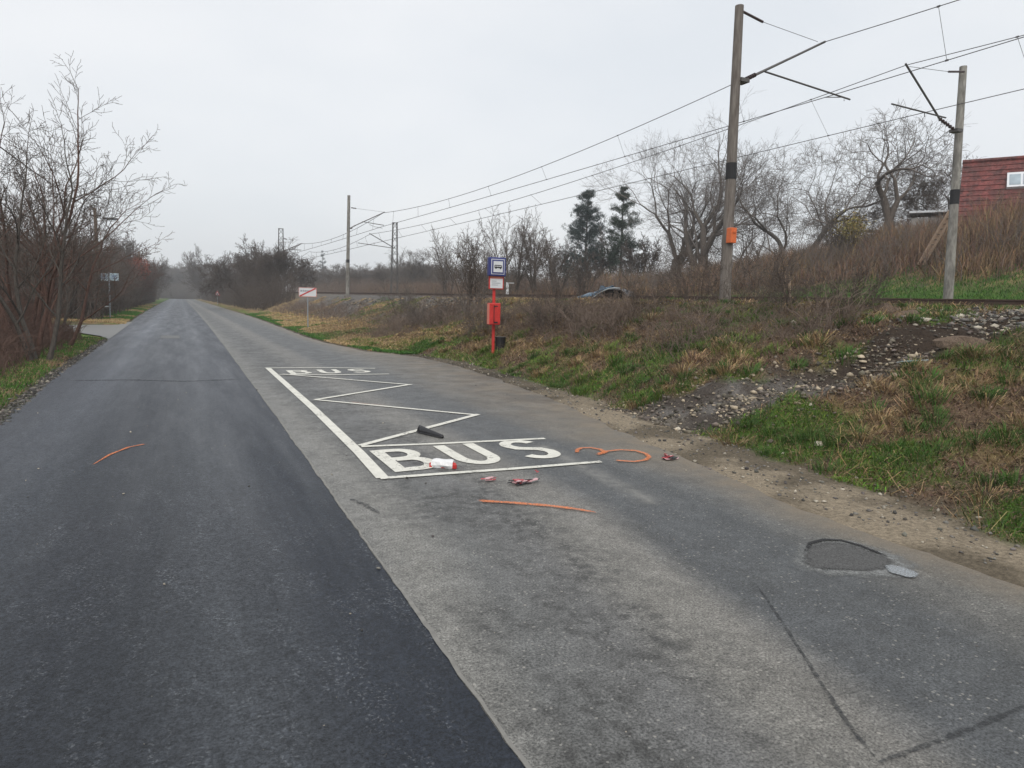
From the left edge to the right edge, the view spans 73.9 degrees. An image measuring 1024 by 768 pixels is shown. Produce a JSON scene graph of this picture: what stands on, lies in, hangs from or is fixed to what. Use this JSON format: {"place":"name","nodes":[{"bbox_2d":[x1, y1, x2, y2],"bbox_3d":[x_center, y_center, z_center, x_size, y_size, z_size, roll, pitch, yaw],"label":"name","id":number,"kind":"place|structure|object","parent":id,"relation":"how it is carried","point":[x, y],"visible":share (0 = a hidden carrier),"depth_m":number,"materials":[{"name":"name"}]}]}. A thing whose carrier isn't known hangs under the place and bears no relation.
{"place":"outdoors","nodes":[
{"label":"outdoors","id":0,"kind":"place"},
{"bbox_2d":[0,304,155,407],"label":"verge grass","id":1,"kind":"structure","parent":0,"point":[123,317],"depth_m":17.17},
{"bbox_2d":[66,322,131,338],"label":"side road","id":2,"kind":"structure","parent":0,"point":[108,331],"depth_m":33.25,"materials":[{"name":"asphalt"}]},
{"bbox_2d":[0,235,1023,586],"bbox_3d":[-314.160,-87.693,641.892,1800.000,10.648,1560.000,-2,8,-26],"label":"ground","id":3,"kind":"structure","parent":0,"point":[844,505],"depth_m":8.89,"materials":[{"name":"soil"}]},
{"bbox_2d":[0,234,85,321],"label":"wood undergrowth","id":4,"kind":"object","parent":3,"relation":"on","point":[22,285],"visible":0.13,"depth_m":34.21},
{"bbox_2d":[0,285,86,375],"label":"verge brambles","id":5,"kind":"object","parent":3,"relation":"on","point":[64,335],"visible":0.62,"depth_m":19.05,"materials":[{"name":"plant"}]},
{"bbox_2d":[0,153,102,350],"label":"roadside tree","id":6,"kind":"object","parent":3,"relation":"on","point":[49,321],"visible":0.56,"depth_m":19.16,"materials":[{"name":"brown plant"}]},
{"bbox_2d":[0,340,108,424],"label":"crumbled edge","id":7,"kind":"object","parent":3,"relation":"on","point":[6,411],"visible":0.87,"depth_m":12.78,"materials":[{"name":"stone"}]},
{"bbox_2d":[0,176,108,303],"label":"roadside tree","id":8,"kind":"object","parent":3,"relation":"on","point":[50,241],"visible":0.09,"depth_m":41.78,"materials":[{"name":"brown plant"}]},
{"bbox_2d":[0,84,116,334],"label":"roadside tree","id":9,"kind":"object","parent":3,"relation":"on","point":[38,303],"visible":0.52,"depth_m":21.49,"materials":[{"name":"brown plant"}]},
{"bbox_2d":[0,185,127,327],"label":"roadside tree","id":10,"kind":"object","parent":3,"relation":"on","point":[70,301],"visible":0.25,"depth_m":24.72,"materials":[{"name":"brown plant"}]},
{"bbox_2d":[0,92,139,360],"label":"roadside tree","id":11,"kind":"object","parent":3,"relation":"on","point":[21,319],"visible":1,"depth_m":16.89,"materials":[{"name":"brown plant"}]},
{"bbox_2d":[1,239,160,299],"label":"wood","id":12,"kind":"object","parent":3,"relation":"on","point":[131,265],"visible":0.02,"depth_m":106.47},
{"bbox_2d":[0,200,164,319],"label":"roadside thicket","id":13,"kind":"object","parent":3,"relation":"on","point":[122,302],"visible":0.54,"depth_m":46.94,"materials":[{"name":"plant"}]},
{"bbox_2d":[0,158,172,346],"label":"roadside tree","id":14,"kind":"object","parent":3,"relation":"on","point":[75,335],"visible":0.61,"depth_m":21.69,"materials":[{"name":"brown plant"}]},
{"bbox_2d":[0,50,186,354],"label":"roadside tree","id":15,"kind":"object","parent":3,"relation":"on","point":[50,291],"visible":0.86,"depth_m":18.26,"materials":[{"name":"brown plant"}]},
{"bbox_2d":[89,209,117,314],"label":"street lamp","id":16,"kind":"object","parent":3,"relation":"on","point":[114,219],"visible":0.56,"depth_m":46.71,"materials":[{"name":"grey metal"}]},
{"bbox_2d":[99,272,118,316],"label":"direction sign","id":17,"kind":"object","parent":3,"relation":"on","point":[111,276],"visible":0.47,"depth_m":46.15,"materials":[{"name":"grey metal"}]},
{"bbox_2d":[106,232,141,263],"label":"roadside tree","id":18,"kind":"object","parent":3,"relation":"on","point":[130,246],"visible":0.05,"depth_m":119.92,"materials":[{"name":"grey plant"}]},
{"bbox_2d":[100,229,151,262],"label":"roadside tree","id":19,"kind":"object","parent":3,"relation":"on","point":[128,246],"visible":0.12,"depth_m":114.35,"materials":[{"name":"brown plant"}]},
{"bbox_2d":[115,253,162,300],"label":"red leaved tree","id":20,"kind":"object","parent":3,"relation":"on","point":[151,277],"visible":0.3,"depth_m":92.88,"materials":[{"name":"brown plant"}]},
{"bbox_2d":[129,253,170,288],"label":"roadside tree","id":21,"kind":"object","parent":3,"relation":"on","point":[164,273],"visible":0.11,"depth_m":143.66,"materials":[{"name":"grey plant"}]},
{"bbox_2d":[147,254,173,299],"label":"roadside tree","id":22,"kind":"object","parent":3,"relation":"on","point":[166,281],"visible":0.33,"depth_m":216.06,"materials":[{"name":"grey plant"}]},
{"bbox_2d":[156,280,201,298],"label":"end thicket","id":23,"kind":"object","parent":3,"relation":"on","point":[181,293],"visible":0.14,"depth_m":292.64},
{"bbox_2d":[142,260,235,288],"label":"end wood","id":24,"kind":"object","parent":3,"relation":"on","point":[175,272],"visible":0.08,"depth_m":310.17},
{"bbox_2d":[178,244,246,292],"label":"roadside tree","id":25,"kind":"object","parent":3,"relation":"on","point":[195,277],"visible":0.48,"depth_m":206.93,"materials":[{"name":"brown plant"}]},
{"bbox_2d":[226,233,272,282],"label":"roadside tree","id":26,"kind":"object","parent":3,"relation":"on","point":[252,247],"visible":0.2,"depth_m":121.28,"materials":[{"name":"brown plant"}]},
{"bbox_2d":[202,265,300,310],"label":"bank scrub","id":27,"kind":"object","parent":3,"relation":"on","point":[252,300],"visible":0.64,"depth_m":85.68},
{"bbox_2d":[193,237,323,306],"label":"roadside wood","id":28,"kind":"object","parent":3,"relation":"on","point":[267,263],"visible":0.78,"depth_m":95.00,"materials":[{"name":"plant"}]},
{"bbox_2d":[278,228,300,290],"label":"lattice mast","id":29,"kind":"object","parent":3,"relation":"on","point":[283,241],"visible":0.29,"depth_m":102.19,"materials":[{"name":"metal"}]},
{"bbox_2d":[299,287,316,326],"bbox_3d":[-11.729,-4.275,39.075,0.990,2.499,0.110,-2,8,-26],"label":"town end sign","id":30,"kind":"object","parent":3,"relation":"on","point":[307,292],"visible":0.98,"depth_m":38.97,"materials":[{"name":"white metal"}]},
{"bbox_2d":[344,195,383,297],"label":"catenary mast","id":31,"kind":"object","parent":3,"relation":"on","point":[348,249],"visible":0.94,"depth_m":62.13,"materials":[{"name":"concrete"}]},
{"bbox_2d":[360,222,397,292],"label":"lattice mast","id":32,"kind":"object","parent":3,"relation":"on","point":[392,254],"visible":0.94,"depth_m":83.61,"materials":[{"name":"metal"}]},
{"bbox_2d":[299,35,1023,258],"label":"overhead line","id":33,"kind":"object","parent":32,"relation":"hanging from","point":[704,137],"visible":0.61,"depth_m":30.55,"materials":[{"name":"metal"}]},
{"bbox_2d":[271,297,488,330],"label":"bank scrub","id":34,"kind":"object","parent":3,"relation":"on","point":[313,308],"visible":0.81,"depth_m":46.21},
{"bbox_2d":[371,272,416,315],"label":"shrub","id":35,"kind":"object","parent":3,"relation":"on","point":[394,297],"visible":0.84,"depth_m":35.59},
{"bbox_2d":[281,246,529,292],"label":"wood beyond tracks","id":36,"kind":"object","parent":3,"relation":"on","point":[410,270],"visible":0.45,"depth_m":132.36},
{"bbox_2d":[399,287,457,326],"bbox_3d":[-3.511,-3.137,28.275,2.759,1.995,1.852,3,7,17],"label":"shrub","id":37,"kind":"object","parent":3,"relation":"on","point":[417,308],"visible":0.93,"depth_m":28.36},
{"bbox_2d":[316,296,571,322],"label":"bank scree","id":38,"kind":"structure","parent":3,"relation":"on","point":[350,300],"depth_m":48.01,"materials":[{"name":"gravel"}]},
{"bbox_2d":[423,227,472,293],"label":"sapling","id":39,"kind":"object","parent":3,"relation":"on","point":[442,274],"visible":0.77,"depth_m":74.93,"materials":[{"name":"brown plant"}]},
{"bbox_2d":[286,266,643,293],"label":"scrub beyond tracks","id":40,"kind":"object","parent":3,"relation":"on","point":[336,288],"visible":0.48,"depth_m":100.82},
{"bbox_2d":[429,219,509,311],"bbox_3d":[-1.604,-4.662,27.764,3.392,4.031,2.565,2,7,1],"label":"sapling","id":41,"kind":"object","parent":3,"relation":"on","point":[469,270],"visible":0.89,"depth_m":27.66,"materials":[{"name":"brown plant"}]},
{"bbox_2d":[447,277,523,336],"bbox_3d":[-0.881,-2.387,21.809,2.544,2.084,2.165,2,7,8],"label":"shrub","id":42,"kind":"object","parent":3,"relation":"on","point":[476,312],"visible":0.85,"depth_m":21.72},
{"bbox_2d":[463,232,515,293],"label":"sapling","id":43,"kind":"object","parent":3,"relation":"on","point":[484,260],"visible":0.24,"depth_m":67.88,"materials":[{"name":"brown plant"}]},
{"bbox_2d":[487,257,505,351],"bbox_3d":[-0.474,-2.142,19.610,0.520,2.968,0.266,-2,8,-26],"label":"bus stop sign","id":44,"kind":"object","parent":3,"relation":"on","point":[496,270],"visible":0.95,"depth_m":19.44,"materials":[{"name":"red metal"}]},
{"bbox_2d":[487,303,499,324],"bbox_3d":[-0.525,-2.012,19.525,0.351,0.620,0.195,-2,8,-26],"label":"timetable case","id":45,"kind":"object","parent":44,"relation":"attached to","point":[493,313],"visible":1,"depth_m":19.44,"materials":[{"name":"red metal"}]},
{"bbox_2d":[495,336,505,351],"bbox_3d":[-0.349,-1.117,19.899,0.332,0.530,0.344,4,7,22],"label":"litter bin","id":46,"kind":"object","parent":44,"relation":"attached to","point":[499,341],"visible":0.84,"depth_m":19.78,"materials":[{"name":"black plastic"}]},
{"bbox_2d":[473,203,549,292],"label":"sapling","id":47,"kind":"object","parent":3,"relation":"on","point":[518,277],"visible":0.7,"depth_m":60.01,"materials":[{"name":"brown plant"}]},
{"bbox_2d":[503,204,559,293],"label":"sapling","id":48,"kind":"object","parent":3,"relation":"on","point":[529,267],"visible":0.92,"depth_m":57.65,"materials":[{"name":"brown plant"}]},
{"bbox_2d":[518,289,585,329],"bbox_3d":[1.064,-2.049,19.437,1.750,1.427,2.220,-2,8,-26],"label":"shrub","id":49,"kind":"object","parent":3,"relation":"on","point":[540,313],"visible":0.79,"depth_m":19.13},
{"bbox_2d":[529,224,579,294],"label":"sapling","id":50,"kind":"object","parent":3,"relation":"on","point":[551,270],"visible":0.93,"depth_m":53.63,"materials":[{"name":"brown plant"}]},
{"bbox_2d":[531,277,581,311],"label":"shrub","id":51,"kind":"object","parent":3,"relation":"on","point":[556,292],"visible":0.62,"depth_m":21.58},
{"bbox_2d":[538,238,592,280],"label":"broadleaf tree","id":52,"kind":"object","parent":3,"relation":"on","point":[545,265],"visible":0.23,"depth_m":93.04,"materials":[{"name":"brown plant"}]},
{"bbox_2d":[556,189,610,279],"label":"pine tree","id":53,"kind":"object","parent":3,"relation":"on","point":[580,229],"visible":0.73,"depth_m":87.72,"materials":[{"name":"green plant"}]},
{"bbox_2d":[566,248,606,294],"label":"sapling","id":54,"kind":"object","parent":3,"relation":"on","point":[579,279],"visible":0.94,"depth_m":48.20,"materials":[{"name":"brown plant"}]},
{"bbox_2d":[581,227,624,275],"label":"broadleaf tree","id":55,"kind":"object","parent":3,"relation":"on","point":[601,238],"visible":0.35,"depth_m":86.67,"materials":[{"name":"brown plant"}]},
{"bbox_2d":[577,286,633,299],"bbox_3d":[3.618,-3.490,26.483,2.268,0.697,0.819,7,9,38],"label":"car","id":56,"kind":"object","parent":3,"relation":"on","point":[612,289],"visible":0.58,"depth_m":26.18,"materials":[{"name":"grey metal"}]},
{"bbox_2d":[598,185,646,277],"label":"pine tree","id":57,"kind":"object","parent":3,"relation":"on","point":[615,246],"visible":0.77,"depth_m":79.14,"materials":[{"name":"green plant"}]},
{"bbox_2d":[369,255,879,362],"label":"bank briars","id":58,"kind":"object","parent":3,"relation":"on","point":[613,312],"visible":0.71,"depth_m":16.55,"materials":[{"name":"plant"}]},
{"bbox_2d":[247,295,1023,542],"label":"bank grass","id":59,"kind":"structure","parent":3,"relation":"on","point":[897,456],"depth_m":9.39,"materials":[{"name":"plant"}]},
{"bbox_2d":[610,232,663,275],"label":"broadleaf tree","id":60,"kind":"object","parent":3,"relation":"on","point":[629,255],"visible":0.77,"depth_m":70.06,"materials":[{"name":"brown plant"}]},
{"bbox_2d":[592,269,682,316],"bbox_3d":[3.490,-2.181,17.531,2.490,1.598,2.380,-1,7,-17],"label":"shrub","id":61,"kind":"object","parent":3,"relation":"on","point":[642,291],"visible":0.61,"depth_m":17.32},
{"bbox_2d":[356,291,938,366],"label":"bank brambles","id":62,"kind":"object","parent":3,"relation":"on","point":[745,323],"visible":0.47,"depth_m":14.27,"materials":[{"name":"plant"}]},
{"bbox_2d":[295,292,1023,307],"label":"railway track","id":63,"kind":"structure","parent":3,"relation":"on","point":[1009,302],"depth_m":17.85,"materials":[{"name":"metal"}]},
{"bbox_2d":[345,184,1023,296],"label":"dead brush","id":64,"kind":"object","parent":3,"relation":"on","point":[972,230],"visible":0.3,"depth_m":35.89,"materials":[{"name":"plant"}]},
{"bbox_2d":[582,125,814,268],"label":"broadleaf tree","id":65,"kind":"object","parent":3,"relation":"on","point":[668,216],"visible":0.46,"depth_m":68.73,"materials":[{"name":"brown plant"}]},
{"bbox_2d":[640,228,772,304],"bbox_3d":[4.773,-2.875,17.118,2.862,2.418,2.934,-3,8,-34],"label":"shrub","id":66,"kind":"object","parent":3,"relation":"on","point":[680,273],"visible":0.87,"depth_m":17.23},
{"bbox_2d":[621,88,804,273],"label":"broadleaf tree","id":67,"kind":"object","parent":3,"relation":"on","point":[703,230],"visible":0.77,"depth_m":64.11,"materials":[{"name":"brown plant"}]},
{"bbox_2d":[654,156,794,268],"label":"broadleaf tree","id":68,"kind":"object","parent":3,"relation":"on","point":[740,245],"visible":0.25,"depth_m":69.74,"materials":[{"name":"brown plant"}]},
{"bbox_2d":[681,224,805,307],"bbox_3d":[5.385,-2.538,15.921,2.993,2.174,1.734,4,7,20],"label":"shrub","id":69,"kind":"object","parent":3,"relation":"on","point":[736,286],"visible":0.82,"depth_m":15.96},
{"bbox_2d":[497,298,1023,334],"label":"ballast","id":70,"kind":"structure","parent":3,"relation":"on","point":[1009,313],"depth_m":10.66,"materials":[{"name":"gravel"}]},
{"bbox_2d":[744,250,814,316],"bbox_3d":[5.600,-1.997,14.106,1.317,1.683,2.496,7,9,39],"label":"shrub","id":71,"kind":"object","parent":3,"relation":"on","point":[782,287],"visible":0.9,"depth_m":13.84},
{"bbox_2d":[719,4,850,301],"bbox_3d":[8.072,-6.107,19.907,4.896,8.608,0.680,-2,8,-26],"label":"catenary mast","id":72,"kind":"object","parent":3,"relation":"on","point":[729,234],"visible":0.94,"depth_m":18.93,"materials":[{"name":"grey concrete"}]},
{"bbox_2d":[291,0,1023,253],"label":"overhead line","id":73,"kind":"object","parent":72,"relation":"hanging from","point":[938,6],"visible":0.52,"depth_m":25.30,"materials":[{"name":"metal"}]},
{"bbox_2d":[696,127,945,258],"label":"broadleaf tree","id":74,"kind":"object","parent":3,"relation":"on","point":[769,233],"visible":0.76,"depth_m":53.66,"materials":[{"name":"brown plant"}]},
{"bbox_2d":[776,172,900,248],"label":"broadleaf tree","id":75,"kind":"object","parent":3,"relation":"on","point":[822,215],"visible":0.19,"depth_m":58.09,"materials":[{"name":"brown plant"}]},
{"bbox_2d":[656,259,1023,299],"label":"slope grass","id":76,"kind":"structure","parent":3,"relation":"on","point":[940,289],"depth_m":28.69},
{"bbox_2d":[793,253,896,315],"bbox_3d":[6.343,-1.743,13.135,1.323,1.561,2.632,1,7,-1],"label":"shrub","id":77,"kind":"object","parent":3,"relation":"on","point":[854,282],"visible":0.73,"depth_m":12.54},
{"bbox_2d":[821,205,881,255],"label":"yellow bush","id":78,"kind":"object","parent":3,"relation":"on","point":[850,227],"visible":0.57,"depth_m":41.33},
{"bbox_2d":[781,94,975,250],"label":"broadleaf tree","id":79,"kind":"object","parent":3,"relation":"on","point":[889,214],"visible":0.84,"depth_m":44.73,"materials":[{"name":"brown plant"}]},
{"bbox_2d":[874,303,901,314],"bbox_3d":[6.787,-1.309,12.302,0.471,0.318,0.308,3,7,13],"label":"clod","id":80,"kind":"object","parent":3,"relation":"on","point":[886,306],"visible":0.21,"depth_m":12.24,"materials":[{"name":"brown soil"}]},
{"bbox_2d":[894,310,919,316],"bbox_3d":[6.780,-1.167,11.629,0.710,0.214,0.358,0,7,-8],"label":"clod","id":81,"kind":"object","parent":3,"relation":"on","point":[907,314],"visible":0.27,"depth_m":11.56,"materials":[{"name":"brown soil"}]},
{"bbox_2d":[792,306,1023,338],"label":"rubble spill","id":82,"kind":"object","parent":3,"relation":"on","point":[955,318],"visible":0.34,"depth_m":10.81,"materials":[{"name":"stone"}]},
{"bbox_2d":[862,134,985,232],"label":"broadleaf tree","id":83,"kind":"object","parent":3,"relation":"on","point":[927,205],"visible":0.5,"depth_m":45.39,"materials":[{"name":"brown plant"}]},
{"bbox_2d":[909,210,946,231],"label":"shed","id":84,"kind":"structure","parent":3,"relation":"on","point":[923,213],"depth_m":43.29,"materials":[{"name":"grey paint"}]},
{"bbox_2d":[891,63,966,298],"bbox_3d":[13.928,-6.444,22.858,4.070,8.778,0.731,-2,8,-26],"label":"catenary mast","id":85,"kind":"object","parent":3,"relation":"on","point":[950,260],"visible":0.9,"depth_m":23.53,"materials":[{"name":"concrete"}]},
{"bbox_2d":[917,210,948,264],"bbox_3d":[20.195,-6.938,32.383,0.232,2.497,1.568,-2,8,-26],"label":"brace","id":86,"kind":"object","parent":3,"relation":"on","point":[940,231],"visible":0.71,"depth_m":32.35,"materials":[{"name":"brown wood"}]},
{"bbox_2d":[932,336,989,349],"bbox_3d":[6.211,-0.568,9.409,0.689,0.204,0.352,3,7,16],"label":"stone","id":87,"kind":"object","parent":3,"relation":"on","point":[942,343],"visible":0.61,"depth_m":9.32,"materials":[{"name":"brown stone"}]},
{"bbox_2d":[958,155,1023,229],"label":"house","id":88,"kind":"structure","parent":3,"relation":"on","point":[983,177],"depth_m":37.55,"materials":[{"name":"red tile"}]},
{"bbox_2d":[1007,172,1023,188],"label":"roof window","id":89,"kind":"structure","parent":88,"relation":"in","point":[1014,179],"depth_m":36.83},
{"bbox_2d":[0,0,1023,287],"label":"sky","id":90,"kind":"structure","parent":0,"point":[270,114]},
{"bbox_2d":[20,299,1023,767],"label":"road","id":91,"kind":"structure","parent":0,"point":[648,631],"depth_m":4.28,"materials":[{"name":"asphalt"}]},
{"bbox_2d":[0,299,524,767],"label":"dark road lane","id":92,"kind":"structure","parent":91,"relation":"on","point":[223,661],"depth_m":4.06,"materials":[{"name":"asphalt"}]},
{"bbox_2d":[191,305,531,767],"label":"road joint line","id":93,"kind":"object","parent":92,"relation":"on","point":[525,762],"visible":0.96,"depth_m":3.76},
{"bbox_2d":[286,369,370,373],"bbox_3d":[-4.526,-0.315,16.857,1.952,0.001,0.916,-2,8,-26],"label":"bus lettering","id":94,"kind":"object","parent":91,"relation":"on","point":[306,372],"visible":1,"depth_m":16.82,"materials":[{"name":"white paint"}]},
{"bbox_2d":[416,425,443,437],"bbox_3d":[-1.087,0.639,9.159,0.523,0.104,0.108,8,9,42],"label":"black trim piece","id":95,"kind":"object","parent":91,"relation":"on","point":[421,429],"depth_m":9.16,"materials":[{"name":"plastic"}]},
{"bbox_2d":[266,367,601,478],"bbox_3d":[-2.585,0.237,12.598,2.852,0.006,11.872,-2,8,-26],"label":"bus bay marking","id":96,"kind":"object","parent":91,"relation":"on","point":[373,467],"visible":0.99,"depth_m":8.92,"materials":[{"name":"white paint"}]},
{"bbox_2d":[429,458,456,468],"bbox_3d":[-0.740,0.873,7.415,0.306,0.112,0.159,3,7,11],"label":"crushed bottle","id":97,"kind":"object","parent":91,"relation":"on","point":[443,463],"visible":0.98,"depth_m":7.36,"materials":[{"name":"white plastic"}]},
{"bbox_2d":[370,440,560,471],"bbox_3d":[-0.508,0.827,8.099,2.132,0.001,1.100,-2,8,-26],"label":"bus lettering","id":98,"kind":"object","parent":91,"relation":"on","point":[393,463],"visible":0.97,"depth_m":8.02,"materials":[{"name":"white paint"}]},
{"bbox_2d":[14,389,977,761],"bbox_3d":[-1.692,0.811,7.960,8.130,0.029,12.482,-2,8,-26],"label":"road grit","id":99,"kind":"object","parent":91,"relation":"on","point":[432,535],"visible":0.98,"depth_m":5.21,"materials":[{"name":"stone"}]},
{"bbox_2d":[482,500,593,511],"bbox_3d":[0.217,1.080,6.074,1.123,0.001,0.133,3,7,13],"label":"spray mark","id":100,"kind":"object","parent":91,"relation":"on","point":[536,504],"visible":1,"depth_m":6.09,"materials":[{"name":"orange paint"}]},
{"bbox_2d":[575,447,650,461],"bbox_3d":[1.210,0.849,8.213,0.953,0.002,0.719,3,7,12],"label":"sprayed numeral","id":101,"kind":"object","parent":91,"relation":"on","point":[606,451],"visible":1,"depth_m":8.35,"materials":[{"name":"orange paint"}]},
{"bbox_2d":[759,589,874,756],"bbox_3d":[1.531,1.414,3.626,0.046,0.001,1.791,2,7,5],"label":"tar seam","id":102,"kind":"object","parent":91,"relation":"on","point":[837,707],"visible":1,"depth_m":3.18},
{"bbox_2d":[793,538,914,577],"bbox_3d":[2.429,1.274,4.955,1.037,0.007,0.897,-2,8,-26],"label":"pothole","id":103,"kind":"object","parent":91,"relation":"on","point":[849,557],"visible":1,"depth_m":4.95,"materials":[{"name":"asphalt"}]},
{"bbox_2d":[885,565,917,576],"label":"puddle","id":104,"kind":"object","parent":91,"relation":"on","point":[900,570],"visible":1,"depth_m":4.73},
{"bbox_2d":[879,707,1022,761],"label":"tar seam","id":105,"kind":"object","parent":91,"relation":"on","point":[950,734],"visible":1,"depth_m":2.93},
{"bbox_2d":[507,478,539,485],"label":"broken lamp pieces","id":106,"kind":"object","parent":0,"point":[518,482],"visible":1,"depth_m":6.82,"materials":[{"name":"red plastic"}]},
{"bbox_2d":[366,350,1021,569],"bbox_3d":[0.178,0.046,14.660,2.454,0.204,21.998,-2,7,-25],"label":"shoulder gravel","id":107,"kind":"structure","parent":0,"point":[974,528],"depth_m":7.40,"materials":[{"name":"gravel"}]},
{"bbox_2d":[597,309,1023,446],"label":"path gravel","id":108,"kind":"structure","parent":0,"point":[740,397],"depth_m":10.23,"materials":[{"name":"gravel"}]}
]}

